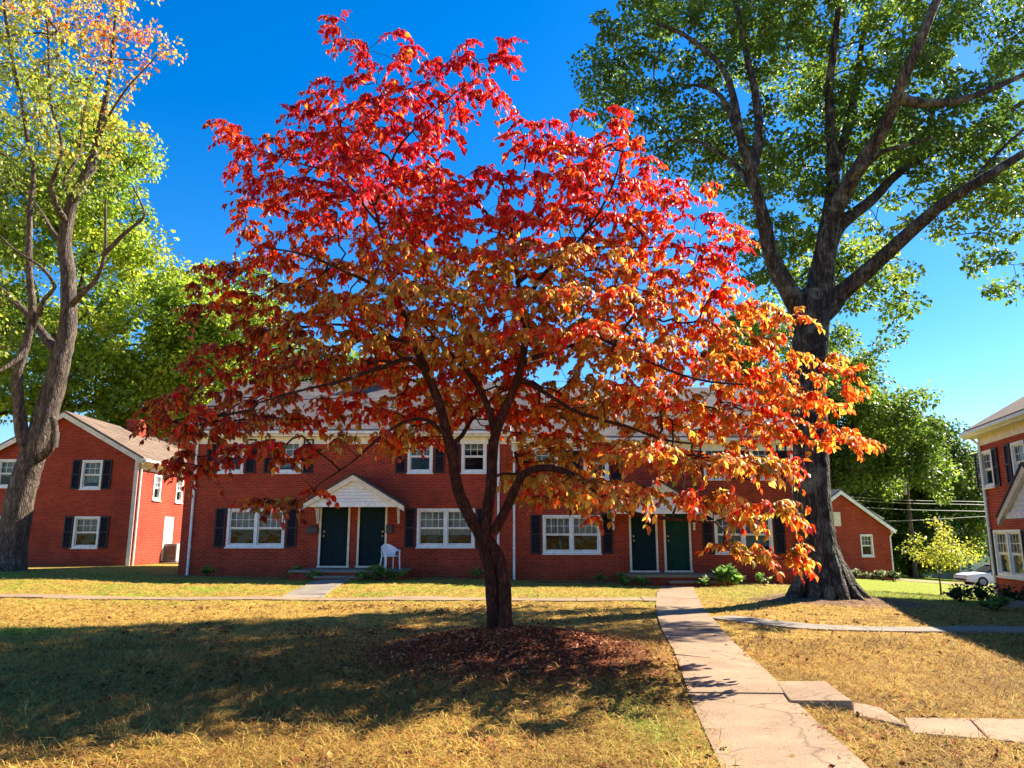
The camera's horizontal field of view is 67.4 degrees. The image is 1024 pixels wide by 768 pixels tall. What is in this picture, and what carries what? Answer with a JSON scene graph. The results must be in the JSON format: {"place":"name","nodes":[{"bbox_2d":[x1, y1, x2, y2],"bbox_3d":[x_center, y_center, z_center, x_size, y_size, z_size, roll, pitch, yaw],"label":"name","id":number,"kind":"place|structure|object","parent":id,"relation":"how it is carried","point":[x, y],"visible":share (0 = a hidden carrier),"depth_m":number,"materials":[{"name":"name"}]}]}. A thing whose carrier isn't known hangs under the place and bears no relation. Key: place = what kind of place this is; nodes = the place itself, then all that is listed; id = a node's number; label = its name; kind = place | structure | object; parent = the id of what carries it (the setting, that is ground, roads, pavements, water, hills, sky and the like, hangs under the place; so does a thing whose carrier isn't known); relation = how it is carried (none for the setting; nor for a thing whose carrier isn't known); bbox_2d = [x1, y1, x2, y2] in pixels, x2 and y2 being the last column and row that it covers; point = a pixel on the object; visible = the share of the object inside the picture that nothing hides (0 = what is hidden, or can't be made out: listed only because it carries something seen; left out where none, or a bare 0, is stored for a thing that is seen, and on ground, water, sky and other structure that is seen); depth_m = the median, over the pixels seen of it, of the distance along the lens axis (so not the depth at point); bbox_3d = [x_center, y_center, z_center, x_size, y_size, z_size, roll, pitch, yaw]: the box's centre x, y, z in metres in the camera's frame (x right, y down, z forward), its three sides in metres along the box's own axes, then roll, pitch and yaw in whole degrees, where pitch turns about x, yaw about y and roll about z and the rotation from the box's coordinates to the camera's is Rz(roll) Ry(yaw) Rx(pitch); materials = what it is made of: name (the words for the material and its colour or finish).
{"place":"outdoors","nodes":[
{"label":"outdoors","id":0,"kind":"place"},
{"bbox_2d":[283,579,350,597],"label":"porch path","id":1,"kind":"structure","parent":0,"point":[320,588],"depth_m":21.15,"materials":[{"name":"grey concrete"}]},
{"bbox_2d":[0,594,661,601],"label":"cross path","id":2,"kind":"structure","parent":0,"point":[388,598],"depth_m":18.45,"materials":[{"name":"concrete"}]},
{"bbox_2d":[0,564,1023,767],"bbox_3d":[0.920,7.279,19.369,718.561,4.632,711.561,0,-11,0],"label":"lawn ground","id":3,"kind":"structure","parent":0,"point":[169,570],"depth_m":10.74,"materials":[{"name":"plant"}]},
{"bbox_2d":[0,410,186,565],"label":"brick house","id":4,"kind":"structure","parent":3,"relation":"on","point":[103,497],"depth_m":32.88,"materials":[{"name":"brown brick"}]},
{"bbox_2d":[0,459,16,487],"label":"window","id":5,"kind":"structure","parent":4,"relation":"in","point":[9,464],"depth_m":32.98,"materials":[{"name":"white paint"}]},
{"bbox_2d":[70,516,100,548],"bbox_3d":[-17.964,6.286,32.469,1.144,1.353,0.293,0,-11,0],"label":"window","id":6,"kind":"structure","parent":4,"relation":"in","point":[86,523],"depth_m":32.48,"materials":[{"name":"white paint"}]},
{"bbox_2d":[78,460,103,489],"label":"window","id":7,"kind":"structure","parent":4,"relation":"in","point":[94,468],"depth_m":32.96,"materials":[{"name":"white paint"}]},
{"bbox_2d":[152,474,161,501],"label":"window","id":8,"kind":"structure","parent":4,"relation":"in","point":[157,483],"depth_m":34.79,"materials":[{"name":"white paint"}]},
{"bbox_2d":[161,517,173,560],"bbox_3d":[-16.042,7.199,35.720,0.078,2.000,0.950,0,-11,0],"label":"side door","id":9,"kind":"structure","parent":4,"relation":"in","point":[168,521],"depth_m":35.67,"materials":[{"name":"white paint"}]},
{"bbox_2d":[175,481,183,503],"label":"window","id":10,"kind":"structure","parent":4,"relation":"in","point":[178,486],"depth_m":37.10,"materials":[{"name":"white paint"}]},
{"bbox_2d":[0,0,187,570],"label":"maple tree","id":11,"kind":"object","parent":3,"relation":"on","point":[36,439],"visible":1,"depth_m":26.69,"materials":[{"name":"green plant"}]},
{"bbox_2d":[0,63,301,444],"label":"shade tree","id":12,"kind":"object","parent":3,"relation":"on","point":[133,380],"visible":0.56,"depth_m":43.73,"materials":[{"name":"green plant"}]},
{"bbox_2d":[162,543,179,561],"bbox_3d":[-15.842,7.889,35.645,1.000,1.008,0.920,0,-11,0],"label":"air conditioner","id":13,"kind":"object","parent":3,"relation":"on","point":[171,552],"visible":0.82,"depth_m":35.30,"materials":[{"name":"grey metal"}]},
{"bbox_2d":[200,565,215,574],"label":"garden plant","id":14,"kind":"object","parent":3,"relation":"on","point":[206,570],"visible":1,"depth_m":25.52,"materials":[{"name":"green plant"}]},
{"bbox_2d":[151,334,422,438],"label":"shade tree","id":15,"kind":"object","parent":3,"relation":"on","point":[354,355],"visible":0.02,"depth_m":50.76,"materials":[{"name":"green plant"}]},
{"bbox_2d":[286,565,304,574],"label":"garden plant","id":16,"kind":"object","parent":3,"relation":"on","point":[297,567],"visible":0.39,"depth_m":24.99,"materials":[{"name":"green plant"}]},
{"bbox_2d":[303,569,324,579],"bbox_3d":[-6.250,6.043,24.347,0.717,0.357,0.596,0,-11,0],"label":"garden plant","id":17,"kind":"object","parent":3,"relation":"on","point":[316,572],"visible":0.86,"depth_m":24.27,"materials":[{"name":"green plant"}]},
{"bbox_2d":[353,563,409,580],"bbox_3d":[-4.022,5.873,23.989,1.822,0.558,0.925,0,-11,0],"label":"garden plant","id":18,"kind":"object","parent":3,"relation":"on","point":[379,569],"visible":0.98,"depth_m":23.92,"materials":[{"name":"green plant"}]},
{"bbox_2d":[469,567,483,578],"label":"garden plant","id":19,"kind":"object","parent":3,"relation":"on","point":[477,572],"visible":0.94,"depth_m":25.58,"materials":[{"name":"green plant"}]},
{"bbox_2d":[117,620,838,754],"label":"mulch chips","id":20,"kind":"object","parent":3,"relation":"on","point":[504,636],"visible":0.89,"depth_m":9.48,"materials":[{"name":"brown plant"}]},
{"bbox_2d":[177,370,797,586],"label":"apartment house","id":21,"kind":"structure","parent":3,"relation":"on","point":[408,508],"depth_m":26.61,"materials":[{"name":"red brick"}]},
{"bbox_2d":[216,444,243,473],"bbox_3d":[-9.864,2.574,27.092,0.940,1.222,0.293,0,-11,0],"label":"window","id":22,"kind":"structure","parent":21,"relation":"in","point":[237,471],"depth_m":26.90,"materials":[{"name":"white paint"}]},
{"bbox_2d":[224,509,285,548],"bbox_3d":[-8.846,5.004,26.607,2.060,1.355,0.293,0,-11,0],"label":"window","id":23,"kind":"structure","parent":21,"relation":"in","point":[240,521],"depth_m":26.58,"materials":[{"name":"white paint"}]},
{"bbox_2d":[274,444,301,473],"bbox_3d":[-7.844,2.574,27.092,0.940,1.222,0.293,0,-11,0],"label":"window","id":24,"kind":"structure","parent":21,"relation":"in","point":[291,447],"depth_m":27.11,"materials":[{"name":"white paint"}]},
{"bbox_2d":[320,507,348,564],"bbox_3d":[-6.129,5.223,26.537,0.912,1.996,0.117,0,-11,0],"label":"door","id":25,"kind":"structure","parent":21,"relation":"in","point":[334,520],"depth_m":26.54,"materials":[{"name":"teal wood"}]},
{"bbox_2d":[359,507,385,564],"bbox_3d":[-4.826,5.223,26.537,0.872,1.996,0.117,0,-11,0],"label":"door","id":26,"kind":"structure","parent":21,"relation":"in","point":[372,519],"depth_m":26.54,"materials":[{"name":"wood"}]},
{"bbox_2d":[380,544,399,568],"bbox_3d":[-4.033,5.696,25.352,0.640,0.823,0.520,9,-14,-37],"label":"garden chair","id":27,"kind":"object","parent":21,"relation":"on","point":[388,550],"visible":0.99,"depth_m":25.52,"materials":[{"name":"white plastic"}]},
{"bbox_2d":[406,444,432,473],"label":"window","id":28,"kind":"structure","parent":21,"relation":"in","point":[428,453],"depth_m":26.99,"materials":[{"name":"white paint"}]},
{"bbox_2d":[415,509,474,548],"bbox_3d":[-2.285,5.004,26.607,2.060,1.355,0.293,0,-11,0],"label":"window","id":29,"kind":"structure","parent":21,"relation":"in","point":[445,522],"depth_m":26.63,"materials":[{"name":"white paint"}]},
{"bbox_2d":[460,444,486,473],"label":"window","id":30,"kind":"structure","parent":21,"relation":"in","point":[465,447],"depth_m":27.04,"materials":[{"name":"white paint"}]},
{"bbox_2d":[535,451,557,465],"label":"window","id":31,"kind":"structure","parent":21,"relation":"in","point":[538,456],"depth_m":27.23,"materials":[{"name":"white paint"}]},
{"bbox_2d":[542,515,601,554],"bbox_3d":[2.061,5.221,26.584,2.060,1.351,0.293,0,-11,0],"label":"window","id":32,"kind":"structure","parent":21,"relation":"in","point":[553,525],"depth_m":26.61,"materials":[{"name":"white paint"}]},
{"bbox_2d":[583,452,609,480],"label":"window","id":33,"kind":"structure","parent":21,"relation":"in","point":[606,476],"depth_m":26.95,"materials":[{"name":"white paint"}]},
{"bbox_2d":[631,514,655,568],"bbox_3d":[4.534,5.380,26.526,0.832,1.996,0.117,0,-11,0],"label":"door","id":34,"kind":"structure","parent":21,"relation":"in","point":[643,544],"depth_m":26.50,"materials":[{"name":"wood"}]},
{"bbox_2d":[665,514,689,568],"bbox_3d":[5.704,5.380,26.526,0.792,1.996,0.117,0,-11,0],"label":"door","id":35,"kind":"structure","parent":21,"relation":"in","point":[677,541],"depth_m":26.52,"materials":[{"name":"green wood"}]},
{"bbox_2d":[703,451,729,480],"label":"window","id":36,"kind":"structure","parent":21,"relation":"in","point":[708,463],"depth_m":26.94,"materials":[{"name":"white paint"}]},
{"bbox_2d":[714,515,774,554],"bbox_3d":[7.993,5.221,26.584,2.060,1.351,0.293,0,-11,0],"label":"window","id":37,"kind":"structure","parent":21,"relation":"in","point":[749,539],"depth_m":26.65,"materials":[{"name":"white paint"}]},
{"bbox_2d":[749,451,776,480],"bbox_3d":[8.806,2.798,27.068,0.940,1.218,0.293,0,-11,0],"label":"window","id":38,"kind":"structure","parent":21,"relation":"in","point":[761,454],"depth_m":27.22,"materials":[{"name":"white paint"}]},
{"bbox_2d":[127,10,887,628],"bbox_3d":[-0.050,-0.928,11.805,10.849,9.424,6.636,0,-11,0],"label":"dogwood tree","id":39,"kind":"object","parent":3,"relation":"on","point":[599,334],"visible":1,"depth_m":10.91,"materials":[{"name":"red plant"}]},
{"bbox_2d":[0,625,1023,767],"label":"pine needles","id":40,"kind":"object","parent":3,"relation":"on","point":[428,765],"visible":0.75,"depth_m":6.80,"materials":[{"name":"plant"}]},
{"bbox_2d":[0,600,1023,767],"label":"fallen leaves","id":41,"kind":"object","parent":3,"relation":"on","point":[322,635],"visible":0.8,"depth_m":8.73,"materials":[{"name":"brown plant"}]},
{"bbox_2d":[589,573,608,582],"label":"garden plant","id":42,"kind":"object","parent":3,"relation":"on","point":[598,577],"visible":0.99,"depth_m":25.25,"materials":[{"name":"green plant"}]},
{"bbox_2d":[617,572,636,585],"bbox_3d":[3.604,6.144,24.218,0.682,0.440,0.684,0,-11,0],"label":"garden plant","id":43,"kind":"object","parent":3,"relation":"on","point":[622,578],"visible":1,"depth_m":24.21,"materials":[{"name":"green plant"}]},
{"bbox_2d":[635,574,651,586],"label":"garden plant","id":44,"kind":"object","parent":3,"relation":"on","point":[644,581],"visible":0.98,"depth_m":23.82,"materials":[{"name":"green plant"}]},
{"bbox_2d":[695,574,711,586],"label":"garden plant","id":45,"kind":"object","parent":3,"relation":"on","point":[704,581],"visible":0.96,"depth_m":23.76,"materials":[{"name":"green plant"}]},
{"bbox_2d":[710,563,745,585],"bbox_3d":[6.808,5.997,24.166,1.096,0.744,0.795,0,-11,0],"label":"garden plant","id":46,"kind":"object","parent":3,"relation":"on","point":[725,574],"visible":0.99,"depth_m":23.99,"materials":[{"name":"green plant"}]},
{"bbox_2d":[755,572,773,584],"bbox_3d":[8.109,6.255,24.656,0.604,0.408,0.476,-5,-12,22],"label":"garden plant","id":47,"kind":"object","parent":3,"relation":"on","point":[759,576],"visible":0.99,"depth_m":24.65,"materials":[{"name":"green plant"}]},
{"bbox_2d":[566,0,1023,600],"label":"oak tree","id":48,"kind":"object","parent":3,"relation":"on","point":[886,154],"visible":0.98,"depth_m":21.15,"materials":[{"name":"green plant"}]},
{"bbox_2d":[777,681,852,710],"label":"heaved path slab","id":49,"kind":"structure","parent":3,"relation":"on","point":[821,692],"depth_m":7.59,"materials":[{"name":"concrete"}]},
{"bbox_2d":[697,299,966,505],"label":"shade tree","id":50,"kind":"object","parent":3,"relation":"on","point":[881,419],"visible":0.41,"depth_m":54.36,"materials":[{"name":"green plant"}]},
{"bbox_2d":[852,568,862,578],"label":"shrub","id":51,"kind":"object","parent":3,"relation":"on","point":[855,571],"visible":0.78,"depth_m":42.57,"materials":[{"name":"green plant"}]},
{"bbox_2d":[831,489,896,580],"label":"brick cottage","id":52,"kind":"structure","parent":3,"relation":"on","point":[863,536],"depth_m":44.86,"materials":[{"name":"red brick"}]},
{"bbox_2d":[860,534,874,556],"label":"window","id":53,"kind":"structure","parent":52,"relation":"in","point":[864,538],"depth_m":44.87,"materials":[{"name":"white paint"}]},
{"bbox_2d":[862,569,881,579],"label":"shrub","id":54,"kind":"object","parent":3,"relation":"on","point":[872,575],"visible":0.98,"depth_m":42.60,"materials":[{"name":"green plant"}]},
{"bbox_2d":[869,569,888,580],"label":"shrub","id":55,"kind":"object","parent":3,"relation":"on","point":[884,573],"visible":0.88,"depth_m":42.55,"materials":[{"name":"green plant"}]},
{"bbox_2d":[853,702,909,730],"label":"tilted path slab","id":56,"kind":"structure","parent":3,"relation":"on","point":[870,710],"depth_m":6.92,"materials":[{"name":"concrete"}]},
{"bbox_2d":[886,570,902,581],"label":"shrub","id":57,"kind":"object","parent":3,"relation":"on","point":[891,575],"visible":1,"depth_m":42.69,"materials":[{"name":"green plant"}]},
{"bbox_2d":[845,444,954,571],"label":"shade tree","id":58,"kind":"object","parent":3,"relation":"on","point":[897,568],"visible":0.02,"depth_m":71.03,"materials":[{"name":"green plant"}]},
{"bbox_2d":[897,468,918,578],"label":"utility pole","id":59,"kind":"object","parent":3,"relation":"on","point":[906,492],"visible":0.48,"depth_m":56.95,"materials":[{"name":"brown wood"}]},
{"bbox_2d":[854,497,979,504],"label":"power line","id":60,"kind":"object","parent":59,"relation":"attached to","point":[921,500],"visible":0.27,"depth_m":57.18,"materials":[{"name":"grey metal"}]},
{"bbox_2d":[866,507,984,511],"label":"power line","id":61,"kind":"object","parent":59,"relation":"attached to","point":[925,510],"visible":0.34,"depth_m":57.00,"materials":[{"name":"grey metal"}]},
{"bbox_2d":[899,516,985,520],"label":"power line","id":62,"kind":"object","parent":59,"relation":"attached to","point":[944,518],"visible":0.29,"depth_m":56.81,"materials":[{"name":"grey metal"}]},
{"bbox_2d":[840,403,988,578],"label":"shade tree","id":63,"kind":"object","parent":3,"relation":"on","point":[966,489],"visible":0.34,"depth_m":62.51,"materials":[{"name":"green plant"}]},
{"bbox_2d":[893,472,984,574],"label":"shade tree","id":64,"kind":"object","parent":3,"relation":"on","point":[958,524],"visible":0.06,"depth_m":78.70,"materials":[{"name":"green plant"}]},
{"bbox_2d":[895,515,984,595],"bbox_3d":[14.869,6.016,26.386,2.465,3.019,2.374,5,-12,-22],"label":"sapling","id":65,"kind":"object","parent":3,"relation":"on","point":[935,558],"visible":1,"depth_m":26.25,"materials":[{"name":"yellow plant"}]},
{"bbox_2d":[904,718,986,740],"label":"branch path slab","id":66,"kind":"structure","parent":3,"relation":"on","point":[950,725],"depth_m":6.49,"materials":[{"name":"concrete"}]},
{"bbox_2d":[922,530,989,578],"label":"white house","id":67,"kind":"structure","parent":3,"relation":"on","point":[944,574],"depth_m":68.19,"materials":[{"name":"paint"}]},
{"bbox_2d":[942,583,973,601],"bbox_3d":[11.491,5.367,19.731,0.822,0.490,0.579,0,-11,0],"label":"shrub","id":68,"kind":"object","parent":3,"relation":"on","point":[951,593],"visible":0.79,"depth_m":19.70,"materials":[{"name":"green plant"}]},
{"bbox_2d":[956,582,1004,601],"bbox_3d":[11.712,5.225,19.217,1.019,0.555,0.946,4,-12,-17],"label":"shrub","id":69,"kind":"object","parent":3,"relation":"on","point":[979,592],"visible":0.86,"depth_m":19.10,"materials":[{"name":"green plant"}]},
{"bbox_2d":[959,396,1023,609],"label":"brick house","id":70,"kind":"structure","parent":3,"relation":"on","point":[999,443],"depth_m":21.86,"materials":[{"name":"brown brick"}]},
{"bbox_2d":[981,449,995,488],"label":"window","id":71,"kind":"structure","parent":70,"relation":"in","point":[988,485],"depth_m":23.13,"materials":[{"name":"white paint"}]},
{"bbox_2d":[992,529,1023,580],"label":"window","id":72,"kind":"structure","parent":70,"relation":"in","point":[1009,544],"depth_m":21.73,"materials":[{"name":"white paint"}]},
{"bbox_2d":[1010,440,1023,474],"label":"window","id":73,"kind":"structure","parent":70,"relation":"in","point":[1013,446],"depth_m":21.10,"materials":[{"name":"white paint"}]},
{"bbox_2d":[971,593,1013,610],"bbox_3d":[10.423,4.699,16.583,0.865,0.383,0.673,0,-11,0],"label":"shrub","id":74,"kind":"object","parent":3,"relation":"on","point":[999,600],"visible":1,"depth_m":16.53,"materials":[{"name":"green plant"}]},
{"bbox_2d":[970,718,1023,748],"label":"branch path slab","id":75,"kind":"structure","parent":3,"relation":"on","point":[1011,727],"depth_m":6.46,"materials":[{"name":"concrete"}]},
{"bbox_2d":[991,585,1023,600],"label":"shrub","id":76,"kind":"object","parent":3,"relation":"on","point":[1005,593],"visible":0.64,"depth_m":17.89,"materials":[{"name":"green plant"}]},
{"bbox_2d":[0,569,1023,650],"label":"lawn grass","id":77,"kind":"structure","parent":0,"point":[921,596],"depth_m":15.04,"materials":[{"name":"plant"}]},
{"bbox_2d":[0,0,1023,455],"label":"sky","id":78,"kind":"structure","parent":0,"point":[246,58],"materials":[{"name":"blue"}]},
{"bbox_2d":[656,586,868,767],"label":"path","id":79,"kind":"structure","parent":0,"point":[729,676],"depth_m":7.46,"materials":[{"name":"concrete"}]},
{"bbox_2d":[712,615,1023,633],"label":"path","id":80,"kind":"structure","parent":0,"point":[940,629],"depth_m":13.18,"materials":[{"name":"grey concrete"}]},
{"bbox_2d":[894,578,993,586],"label":"driveway","id":81,"kind":"structure","parent":0,"point":[933,582],"depth_m":48.43,"materials":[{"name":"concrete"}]},
{"bbox_2d":[953,564,993,585],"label":"parked car","id":82,"kind":"object","parent":81,"relation":"on","point":[982,575],"visible":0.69,"depth_m":47.76,"materials":[{"name":"white metal"}]}
]}

